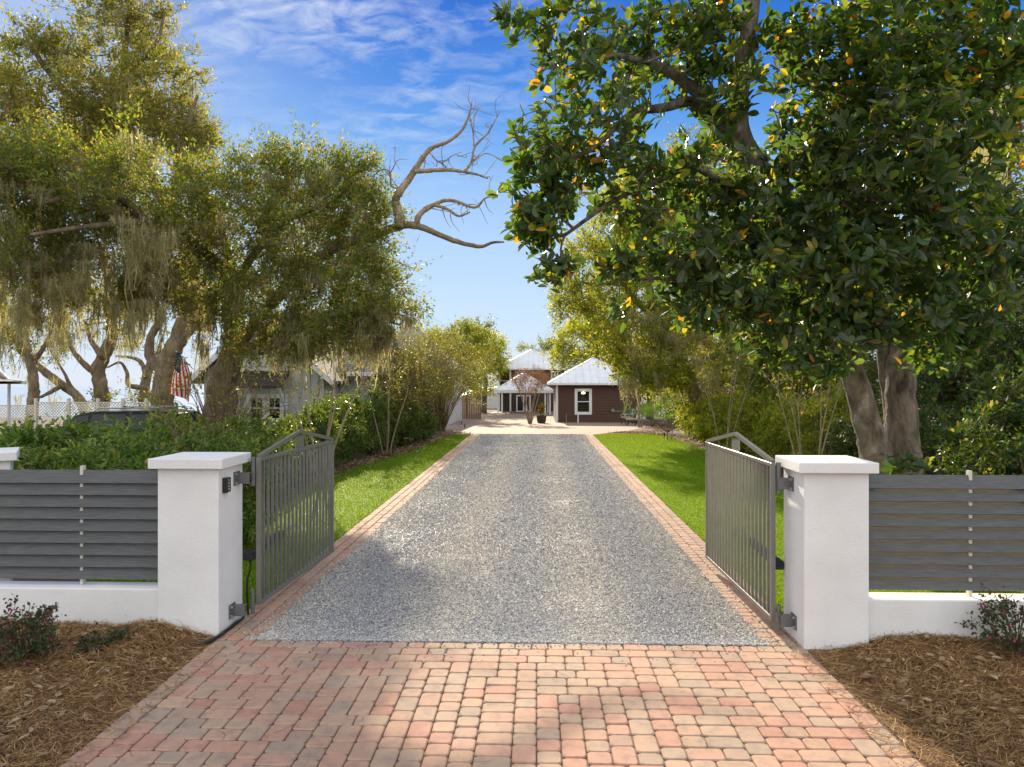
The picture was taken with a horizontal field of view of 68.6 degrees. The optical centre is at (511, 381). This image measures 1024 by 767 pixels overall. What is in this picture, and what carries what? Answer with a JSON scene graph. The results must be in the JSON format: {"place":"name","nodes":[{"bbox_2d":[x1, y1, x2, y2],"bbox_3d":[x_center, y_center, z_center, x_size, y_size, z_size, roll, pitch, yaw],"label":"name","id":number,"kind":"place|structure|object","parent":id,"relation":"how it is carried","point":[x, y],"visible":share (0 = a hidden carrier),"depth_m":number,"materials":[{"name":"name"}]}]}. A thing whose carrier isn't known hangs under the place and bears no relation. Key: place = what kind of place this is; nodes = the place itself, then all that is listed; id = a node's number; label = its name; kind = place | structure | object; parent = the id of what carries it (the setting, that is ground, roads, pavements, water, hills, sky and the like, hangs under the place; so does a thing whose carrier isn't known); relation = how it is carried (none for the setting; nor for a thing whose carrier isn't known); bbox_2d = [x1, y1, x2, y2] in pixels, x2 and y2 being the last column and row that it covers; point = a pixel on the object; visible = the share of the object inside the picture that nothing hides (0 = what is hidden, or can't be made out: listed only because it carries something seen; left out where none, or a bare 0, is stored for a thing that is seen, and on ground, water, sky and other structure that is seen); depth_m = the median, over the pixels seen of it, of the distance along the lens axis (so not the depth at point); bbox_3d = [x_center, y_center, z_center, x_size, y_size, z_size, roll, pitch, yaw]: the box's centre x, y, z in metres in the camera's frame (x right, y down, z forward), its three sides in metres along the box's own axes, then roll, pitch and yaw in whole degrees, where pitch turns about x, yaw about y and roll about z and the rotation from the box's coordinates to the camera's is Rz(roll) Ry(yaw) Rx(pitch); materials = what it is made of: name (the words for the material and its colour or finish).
{"place":"outdoors","nodes":[
{"label":"outdoors","id":0,"kind":"place"},
{"bbox_2d":[0,370,26,424],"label":"gazebo","id":1,"kind":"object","parent":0,"point":[4,379],"depth_m":27.61,"materials":[{"name":"paint"}]},
{"bbox_2d":[13,430,470,581],"bbox_3d":[-5.274,2.576,25.144,5.750,0.147,34.100,0,0,2],"label":"mulch bed","id":2,"kind":"object","parent":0,"point":[335,465],"visible":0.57,"depth_m":23.60,"materials":[{"name":"brown wood"}]},
{"bbox_2d":[0,439,107,469],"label":"shrub","id":3,"kind":"object","parent":2,"relation":"on","point":[35,459],"visible":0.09,"depth_m":10.62,"materials":[{"name":"green plant"}]},
{"bbox_2d":[0,411,125,469],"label":"shrub","id":4,"kind":"object","parent":2,"relation":"on","point":[46,436],"visible":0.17,"depth_m":12.23,"materials":[{"name":"green plant"}]},
{"bbox_2d":[56,402,246,469],"bbox_3d":[-6.228,1.565,12.723,3.059,2.457,3.293,0,0,-41],"label":"shrub","id":5,"kind":"object","parent":2,"relation":"on","point":[144,424],"visible":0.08,"depth_m":12.58,"materials":[{"name":"green plant"}]},
{"bbox_2d":[54,418,255,528],"bbox_3d":[-5.183,1.599,10.652,2.921,2.151,2.696,0,0,22],"label":"shrub","id":6,"kind":"object","parent":2,"relation":"on","point":[131,447],"visible":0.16,"depth_m":10.54,"materials":[{"name":"green plant"}]},
{"bbox_2d":[137,324,299,434],"bbox_3d":[-6.575,0.585,17.044,3.593,3.902,3.900,0,0,-22],"label":"arching bush","id":7,"kind":"object","parent":2,"relation":"on","point":[219,396],"visible":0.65,"depth_m":17.10,"materials":[{"name":"green plant"}]},
{"bbox_2d":[205,416,278,508],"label":"hedge shrub","id":8,"kind":"object","parent":2,"relation":"on","point":[217,429],"visible":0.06,"depth_m":14.57,"materials":[{"name":"green plant"}]},
{"bbox_2d":[228,413,298,483],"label":"hedge shrub","id":9,"kind":"object","parent":2,"relation":"on","point":[263,432],"visible":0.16,"depth_m":16.38,"materials":[{"name":"green plant"}]},
{"bbox_2d":[261,413,320,485],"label":"hedge shrub","id":10,"kind":"object","parent":2,"relation":"on","point":[288,418],"visible":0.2,"depth_m":18.42,"materials":[{"name":"green plant"}]},
{"bbox_2d":[287,399,347,466],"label":"hedge shrub","id":11,"kind":"object","parent":2,"relation":"on","point":[322,418],"visible":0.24,"depth_m":20.45,"materials":[{"name":"green plant"}]},
{"bbox_2d":[305,390,366,462],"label":"hedge shrub","id":12,"kind":"object","parent":2,"relation":"on","point":[358,429],"visible":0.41,"depth_m":22.45,"materials":[{"name":"green plant"}]},
{"bbox_2d":[333,389,380,460],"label":"hedge shrub","id":13,"kind":"object","parent":2,"relation":"on","point":[362,411],"visible":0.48,"depth_m":24.34,"materials":[{"name":"green plant"}]},
{"bbox_2d":[251,430,465,509],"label":"fallen leaves","id":14,"kind":"object","parent":2,"relation":"on","point":[375,459],"visible":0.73,"depth_m":25.17,"materials":[{"name":"brown plant"}]},
{"bbox_2d":[340,386,393,454],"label":"hedge shrub","id":15,"kind":"object","parent":2,"relation":"on","point":[379,405],"visible":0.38,"depth_m":26.22,"materials":[{"name":"green plant"}]},
{"bbox_2d":[356,363,419,448],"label":"arching bush","id":16,"kind":"object","parent":2,"relation":"on","point":[396,391],"visible":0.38,"depth_m":28.14,"materials":[{"name":"green plant"}]},
{"bbox_2d":[359,351,417,455],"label":"crape myrtle","id":17,"kind":"object","parent":2,"relation":"on","point":[388,400],"visible":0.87,"depth_m":25.26,"materials":[{"name":"green plant"}]},
{"bbox_2d":[370,396,412,450],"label":"hedge shrub","id":18,"kind":"object","parent":2,"relation":"on","point":[399,427],"visible":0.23,"depth_m":28.24,"materials":[{"name":"green plant"}]},
{"bbox_2d":[386,400,436,446],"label":"hedge shrub","id":19,"kind":"object","parent":2,"relation":"on","point":[411,432],"visible":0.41,"depth_m":30.08,"materials":[{"name":"green plant"}]},
{"bbox_2d":[376,325,454,443],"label":"arching bush","id":20,"kind":"object","parent":2,"relation":"on","point":[398,352],"visible":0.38,"depth_m":30.50,"materials":[{"name":"green plant"}]},
{"bbox_2d":[405,403,445,441],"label":"hedge shrub","id":21,"kind":"object","parent":2,"relation":"on","point":[429,422],"visible":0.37,"depth_m":32.06,"materials":[{"name":"green plant"}]},
{"bbox_2d":[392,319,487,426],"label":"arching bush","id":22,"kind":"object","parent":2,"relation":"on","point":[448,362],"visible":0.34,"depth_m":34.49,"materials":[{"name":"green plant"}]},
{"bbox_2d":[400,319,499,430],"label":"arching bush","id":23,"kind":"object","parent":2,"relation":"on","point":[443,421],"visible":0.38,"depth_m":39.46,"materials":[{"name":"green plant"}]},
{"bbox_2d":[0,386,496,417],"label":"water","id":24,"kind":"structure","parent":0,"point":[17,391],"depth_m":147.59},
{"bbox_2d":[86,434,470,611],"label":"lawn","id":25,"kind":"structure","parent":0,"point":[335,511],"depth_m":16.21,"materials":[{"name":"green plant"}]},
{"bbox_2d":[118,358,290,504],"bbox_3d":[-4.812,1.073,11.679,3.194,2.923,2.536,0,0,26],"label":"arching bush","id":26,"kind":"object","parent":25,"relation":"on","point":[160,412],"visible":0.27,"depth_m":11.67,"materials":[{"name":"green plant"}]},
{"bbox_2d":[166,425,298,544],"bbox_3d":[-4.370,1.683,11.467,2.086,2.093,2.530,0,0,2],"label":"shrub","id":27,"kind":"object","parent":25,"relation":"on","point":[249,532],"visible":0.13,"depth_m":11.31,"materials":[{"name":"green plant"}]},
{"bbox_2d":[274,325,385,487],"bbox_3d":[-4.191,0.575,17.441,2.383,3.928,2.187,0,0,2],"label":"crape myrtle","id":28,"kind":"object","parent":25,"relation":"on","point":[330,418],"visible":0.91,"depth_m":17.58,"materials":[{"name":"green plant"}]},
{"bbox_2d":[57,450,926,766],"bbox_3d":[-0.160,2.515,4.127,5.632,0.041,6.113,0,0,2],"label":"brick apron","id":29,"kind":"object","parent":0,"point":[718,731],"visible":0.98,"depth_m":5.70,"materials":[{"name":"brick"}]},
{"bbox_2d":[45,642,227,766],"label":"pine straw","id":30,"kind":"object","parent":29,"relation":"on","point":[167,686],"visible":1,"depth_m":5.66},
{"bbox_2d":[786,645,932,766],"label":"pine straw","id":31,"kind":"object","parent":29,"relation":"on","point":[861,722],"visible":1,"depth_m":5.54,"materials":[{"name":"brown plant"}]},
{"bbox_2d":[0,387,1000,644],"bbox_3d":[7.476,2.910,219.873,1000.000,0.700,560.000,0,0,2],"label":"ground","id":32,"kind":"structure","parent":0,"point":[388,443],"depth_m":55.10,"materials":[{"name":"green plant"}]},
{"bbox_2d":[0,447,19,580],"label":"gate pillar","id":33,"kind":"structure","parent":32,"relation":"on","point":[9,456],"depth_m":8.60,"materials":[{"name":"white paint"}]},
{"bbox_2d":[0,282,77,428],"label":"live oak","id":34,"kind":"object","parent":32,"relation":"on","point":[34,391],"visible":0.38,"depth_m":36.59,"materials":[{"name":"green plant"}]},
{"bbox_2d":[0,283,87,427],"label":"live oak","id":35,"kind":"object","parent":32,"relation":"on","point":[70,389],"visible":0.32,"depth_m":46.69,"materials":[{"name":"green plant"}]},
{"bbox_2d":[0,398,150,435],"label":"lattice fence","id":36,"kind":"object","parent":32,"relation":"on","point":[97,403],"visible":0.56,"depth_m":34.72,"materials":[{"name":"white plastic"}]},
{"bbox_2d":[0,581,157,626],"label":"wall","id":37,"kind":"structure","parent":32,"relation":"on","point":[114,603],"depth_m":7.47,"materials":[{"name":"white paint"}]},
{"bbox_2d":[0,465,157,584],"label":"slat fence","id":38,"kind":"object","parent":37,"relation":"on","point":[82,524],"visible":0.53,"depth_m":7.59,"materials":[{"name":"gray painted wood"},{"name":"gray metal"}]},
{"bbox_2d":[7,276,166,411],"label":"live oak","id":39,"kind":"object","parent":32,"relation":"on","point":[96,368],"visible":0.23,"depth_m":40.48,"materials":[{"name":"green plant"}]},
{"bbox_2d":[0,614,224,766],"bbox_3d":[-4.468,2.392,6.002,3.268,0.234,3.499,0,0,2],"label":"pine straw","id":40,"kind":"object","parent":32,"relation":"on","point":[21,754],"visible":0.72,"depth_m":6.11,"materials":[{"name":"brown plant"}]},
{"bbox_2d":[0,594,71,667],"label":"loropetalum","id":41,"kind":"object","parent":40,"relation":"on","point":[31,637],"visible":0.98,"depth_m":6.56,"materials":[{"name":"green plant"}]},
{"bbox_2d":[0,622,189,765],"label":"fallen leaves","id":42,"kind":"object","parent":40,"relation":"on","point":[26,703],"visible":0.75,"depth_m":6.01,"materials":[{"name":"brown plant"}]},
{"bbox_2d":[70,620,133,656],"bbox_3d":[-3.727,2.360,6.882,0.521,0.392,0.535,0,0,2],"label":"loropetalum","id":43,"kind":"object","parent":40,"relation":"on","point":[119,633],"visible":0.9,"depth_m":6.81,"materials":[{"name":"green plant"}]},
{"bbox_2d":[31,406,201,456],"bbox_3d":[-11.037,1.579,20.922,4.820,1.838,2.150,0,0,2],"label":"parked car","id":44,"kind":"object","parent":32,"relation":"on","point":[98,416],"visible":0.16,"depth_m":20.11,"materials":[{"name":"paint"}]},
{"bbox_2d":[0,0,244,408],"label":"live oak","id":45,"kind":"object","parent":32,"relation":"on","point":[158,114],"visible":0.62,"depth_m":28.67,"materials":[{"name":"green plant"}]},
{"bbox_2d":[107,326,171,409],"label":"live oak","id":46,"kind":"object","parent":32,"relation":"on","point":[144,385],"visible":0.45,"depth_m":48.60,"materials":[{"name":"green plant"}]},
{"bbox_2d":[148,452,250,636],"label":"gate pillar","id":47,"kind":"structure","parent":32,"relation":"on","point":[199,550],"depth_m":7.38,"materials":[{"name":"white paint"}]},
{"bbox_2d":[251,430,333,613],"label":"swing gate","id":48,"kind":"structure","parent":47,"relation":"attached to","point":[326,498],"depth_m":8.92,"materials":[{"name":"metal"}]},
{"bbox_2d":[0,88,503,422],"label":"live oak","id":49,"kind":"object","parent":32,"relation":"on","point":[107,209],"visible":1,"depth_m":18.40,"materials":[{"name":"green plant"}]},
{"bbox_2d":[191,321,404,449],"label":"cottage","id":50,"kind":"structure","parent":32,"relation":"on","point":[313,377],"depth_m":26.27,"materials":[{"name":"grey wood"}]},
{"bbox_2d":[169,351,192,401],"bbox_3d":[-11.125,-0.173,25.475,0.239,1.742,1.234,0,0,12],"label":"flag","id":51,"kind":"object","parent":50,"relation":"attached to","point":[180,393],"visible":0.78,"depth_m":25.29,"materials":[{"name":"multicoloured fabric"}]},
{"bbox_2d":[396,326,465,424],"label":"grey house","id":52,"kind":"structure","parent":32,"relation":"on","point":[454,417],"depth_m":52.26,"materials":[{"name":"white paint"}]},
{"bbox_2d":[430,313,499,397],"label":"oak tree","id":53,"kind":"object","parent":32,"relation":"on","point":[469,329],"visible":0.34,"depth_m":64.03,"materials":[{"name":"green plant"}]},
{"bbox_2d":[457,321,514,412],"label":"oak tree","id":54,"kind":"object","parent":32,"relation":"on","point":[499,344],"visible":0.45,"depth_m":77.58,"materials":[{"name":"green plant"}]},
{"bbox_2d":[216,434,801,647],"bbox_3d":[0.456,2.522,21.648,5.802,0.058,28.934,0,0,2],"label":"brick border","id":55,"kind":"object","parent":32,"relation":"on","point":[373,520],"visible":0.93,"depth_m":10.66,"materials":[{"name":"brick"}]},
{"bbox_2d":[498,349,565,411],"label":"house","id":56,"kind":"structure","parent":32,"relation":"on","point":[526,360],"depth_m":80.48,"materials":[{"name":"white"}]},
{"bbox_2d":[538,290,643,376],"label":"oak tree","id":57,"kind":"object","parent":32,"relation":"on","point":[561,347],"visible":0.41,"depth_m":64.92,"materials":[{"name":"green plant"}]},
{"bbox_2d":[485,0,1023,474],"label":"magnolia tree","id":58,"kind":"object","parent":32,"relation":"on","point":[823,244],"visible":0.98,"depth_m":8.76,"materials":[{"name":"green plant"}]},
{"bbox_2d":[775,455,878,653],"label":"gate pillar","id":59,"kind":"structure","parent":32,"relation":"on","point":[826,552],"depth_m":7.02,"materials":[{"name":"white paint"}]},
{"bbox_2d":[777,475,793,491],"bbox_3d":[2.685,1.000,7.388,0.135,0.140,0.150,0,0,2],"label":"hinge bracket","id":60,"kind":"object","parent":59,"relation":"attached to","point":[786,482],"visible":1,"depth_m":7.38,"materials":[{"name":"metal"}]},
{"bbox_2d":[705,432,780,629],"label":"swing gate","id":61,"kind":"structure","parent":60,"relation":"attached to","point":[714,504],"depth_m":8.34,"materials":[{"name":"metal"}]},
{"bbox_2d":[808,628,1023,766],"bbox_3d":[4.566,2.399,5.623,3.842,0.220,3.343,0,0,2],"label":"pine straw","id":62,"kind":"object","parent":32,"relation":"on","point":[945,741],"visible":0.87,"depth_m":5.97,"materials":[{"name":"brown plant"}]},
{"bbox_2d":[845,633,1023,766],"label":"fallen leaves","id":63,"kind":"object","parent":62,"relation":"on","point":[961,760],"visible":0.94,"depth_m":5.88,"materials":[{"name":"brown plant"}]},
{"bbox_2d":[954,583,1023,659],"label":"loropetalum","id":64,"kind":"object","parent":62,"relation":"on","point":[1014,641],"visible":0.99,"depth_m":6.74,"materials":[{"name":"green plant"}]},
{"bbox_2d":[853,191,1023,428],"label":"oak tree","id":65,"kind":"object","parent":32,"relation":"on","point":[951,388],"visible":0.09,"depth_m":17.44,"materials":[{"name":"green plant"}]},
{"bbox_2d":[869,592,1023,640],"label":"wall","id":66,"kind":"structure","parent":32,"relation":"on","point":[906,613],"depth_m":7.08,"materials":[{"name":"white paint"}]},
{"bbox_2d":[869,470,1023,595],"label":"slat fence","id":67,"kind":"object","parent":66,"relation":"on","point":[948,532],"visible":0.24,"depth_m":7.18,"materials":[{"name":"wood"}]},
{"bbox_2d":[962,60,1023,348],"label":"oak tree","id":68,"kind":"object","parent":32,"relation":"on","point":[1007,176],"visible":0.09,"depth_m":22.64,"materials":[{"name":"green plant"}]},
{"bbox_2d":[256,436,756,646],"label":"gravel drive","id":69,"kind":"structure","parent":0,"point":[520,554],"depth_m":10.07,"materials":[{"name":"grey gravel"}]},
{"bbox_2d":[0,0,1023,386],"label":"sky","id":70,"kind":"structure","parent":0,"point":[393,73],"materials":[{"name":"blue"}]},
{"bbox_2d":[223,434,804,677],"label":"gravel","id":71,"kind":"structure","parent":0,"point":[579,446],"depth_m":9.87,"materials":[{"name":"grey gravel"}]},
{"bbox_2d":[445,411,651,434],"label":"paved court","id":72,"kind":"object","parent":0,"point":[509,422],"visible":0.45,"depth_m":46.31,"materials":[{"name":"beige concrete"}]},
{"bbox_2d":[462,395,480,418],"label":"cedar fence","id":73,"kind":"object","parent":72,"relation":"on","point":[474,412],"visible":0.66,"depth_m":60.15,"materials":[{"name":"brown wood"}]},
{"bbox_2d":[494,373,552,413],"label":"carport","id":74,"kind":"object","parent":72,"relation":"on","point":[508,387],"visible":0.7,"depth_m":72.22,"materials":[{"name":"white paint"}]},
{"bbox_2d":[504,364,554,423],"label":"crape myrtle","id":75,"kind":"object","parent":72,"relation":"on","point":[538,383],"visible":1,"depth_m":51.10,"materials":[{"name":"brown plant"}]},
{"bbox_2d":[547,357,640,422],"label":"brown outbuilding","id":76,"kind":"structure","parent":72,"relation":"on","point":[600,400],"depth_m":53.82,"materials":[{"name":"brown wood"}]},
{"bbox_2d":[575,389,591,414],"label":"window","id":77,"kind":"structure","parent":76,"relation":"in","point":[583,403],"depth_m":53.81,"materials":[{"name":"white paint"}]},
{"bbox_2d":[606,423,783,476],"bbox_3d":[8.379,2.691,30.133,9.300,0.379,45.200,0,0,2],"label":"mulch bed","id":78,"kind":"object","parent":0,"point":[670,432],"visible":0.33,"depth_m":35.28,"materials":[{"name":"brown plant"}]},
{"bbox_2d":[540,153,739,440],"bbox_3d":[5.213,-3.712,32.440,8.416,12.756,7.266,0,0,-32],"label":"oak tree","id":79,"kind":"object","parent":78,"relation":"on","point":[636,370],"visible":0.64,"depth_m":31.58,"materials":[{"name":"green plant"}]},
{"bbox_2d":[637,396,680,431],"bbox_3d":[7.950,1.572,37.521,3.444,2.004,3.186,0,0,2],"label":"palmetto","id":80,"kind":"object","parent":78,"relation":"on","point":[659,414],"visible":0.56,"depth_m":38.02,"materials":[{"name":"green plant"}]},
{"bbox_2d":[670,398,721,437],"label":"hedge shrub","id":81,"kind":"object","parent":78,"relation":"on","point":[680,418],"visible":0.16,"depth_m":33.84,"materials":[{"name":"green plant"}]},
{"bbox_2d":[655,120,759,427],"bbox_3d":[9.811,-5.198,35.473,6.395,15.730,7.509,0,0,2],"label":"oak tree","id":82,"kind":"object","parent":78,"relation":"on","point":[709,163],"visible":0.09,"depth_m":34.85,"materials":[{"name":"green plant"}]},
{"bbox_2d":[681,384,741,444],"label":"hedge shrub","id":83,"kind":"object","parent":78,"relation":"on","point":[698,429],"visible":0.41,"depth_m":30.11,"materials":[{"name":"green plant"}]},
{"bbox_2d":[687,354,759,426],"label":"hedge shrub","id":84,"kind":"object","parent":78,"relation":"on","point":[727,375],"visible":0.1,"depth_m":31.42,"materials":[{"name":"green plant"}]},
{"bbox_2d":[703,391,759,451],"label":"hedge shrub","id":85,"kind":"object","parent":78,"relation":"on","point":[721,409],"visible":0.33,"depth_m":27.17,"materials":[{"name":"green plant"}]},
{"bbox_2d":[718,387,787,458],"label":"hedge shrub","id":86,"kind":"object","parent":78,"relation":"on","point":[755,405],"visible":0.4,"depth_m":23.87,"materials":[{"name":"green plant"}]},
{"bbox_2d":[725,347,846,454],"bbox_3d":[9.569,0.728,25.651,3.834,4.546,7.447,0,0,2],"label":"hedge shrub","id":87,"kind":"object","parent":78,"relation":"on","point":[759,389],"visible":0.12,"depth_m":23.77,"materials":[{"name":"green plant"}]},
{"bbox_2d":[749,388,847,468],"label":"hedge shrub","id":88,"kind":"object","parent":78,"relation":"on","point":[771,437],"visible":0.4,"depth_m":20.86,"materials":[{"name":"green plant"}]},
{"bbox_2d":[696,162,901,422],"bbox_3d":[10.673,-2.971,26.497,8.344,11.166,8.852,0,0,2],"label":"oak tree","id":89,"kind":"object","parent":78,"relation":"on","point":[754,366],"visible":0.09,"depth_m":24.94,"materials":[{"name":"green plant"}]},
{"bbox_2d":[783,380,882,456],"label":"hedge shrub","id":90,"kind":"object","parent":78,"relation":"on","point":[807,420],"visible":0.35,"depth_m":18.14,"materials":[{"name":"green plant"}]},
{"bbox_2d":[818,386,978,472],"bbox_3d":[7.777,1.347,15.622,2.398,2.525,3.620,0,0,2],"label":"hedge shrub","id":91,"kind":"object","parent":78,"relation":"on","point":[848,432],"visible":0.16,"depth_m":15.72,"materials":[{"name":"green plant"}]},
{"bbox_2d":[872,315,1023,474],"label":"hedge shrub","id":92,"kind":"object","parent":78,"relation":"on","point":[927,401],"visible":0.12,"depth_m":15.62,"materials":[{"name":"green plant"}]},
{"bbox_2d":[919,389,1023,474],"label":"hedge shrub","id":93,"kind":"object","parent":78,"relation":"on","point":[943,434],"visible":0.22,"depth_m":12.62,"materials":[{"name":"green plant"}]},
{"bbox_2d":[923,394,1023,474],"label":"hedge shrub","id":94,"kind":"object","parent":78,"relation":"on","point":[999,455],"visible":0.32,"depth_m":10.47,"materials":[{"name":"green plant"}]},
{"bbox_2d":[959,349,1023,474],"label":"hedge shrub","id":95,"kind":"object","parent":78,"relation":"on","point":[984,383],"visible":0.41,"depth_m":11.82,"materials":[{"name":"green plant"}]},
{"bbox_2d":[593,433,1023,613],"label":"lawn","id":96,"kind":"structure","parent":0,"point":[698,506],"depth_m":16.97,"materials":[{"name":"green plant"}]},
{"bbox_2d":[696,344,766,463],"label":"crape myrtle","id":97,"kind":"object","parent":96,"relation":"on","point":[720,365],"visible":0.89,"depth_m":22.75,"materials":[{"name":"green plant"}]},
{"bbox_2d":[755,344,859,454],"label":"crape myrtle","id":98,"kind":"object","parent":96,"relation":"on","point":[816,405],"visible":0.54,"depth_m":15.29,"materials":[{"name":"green plant"}]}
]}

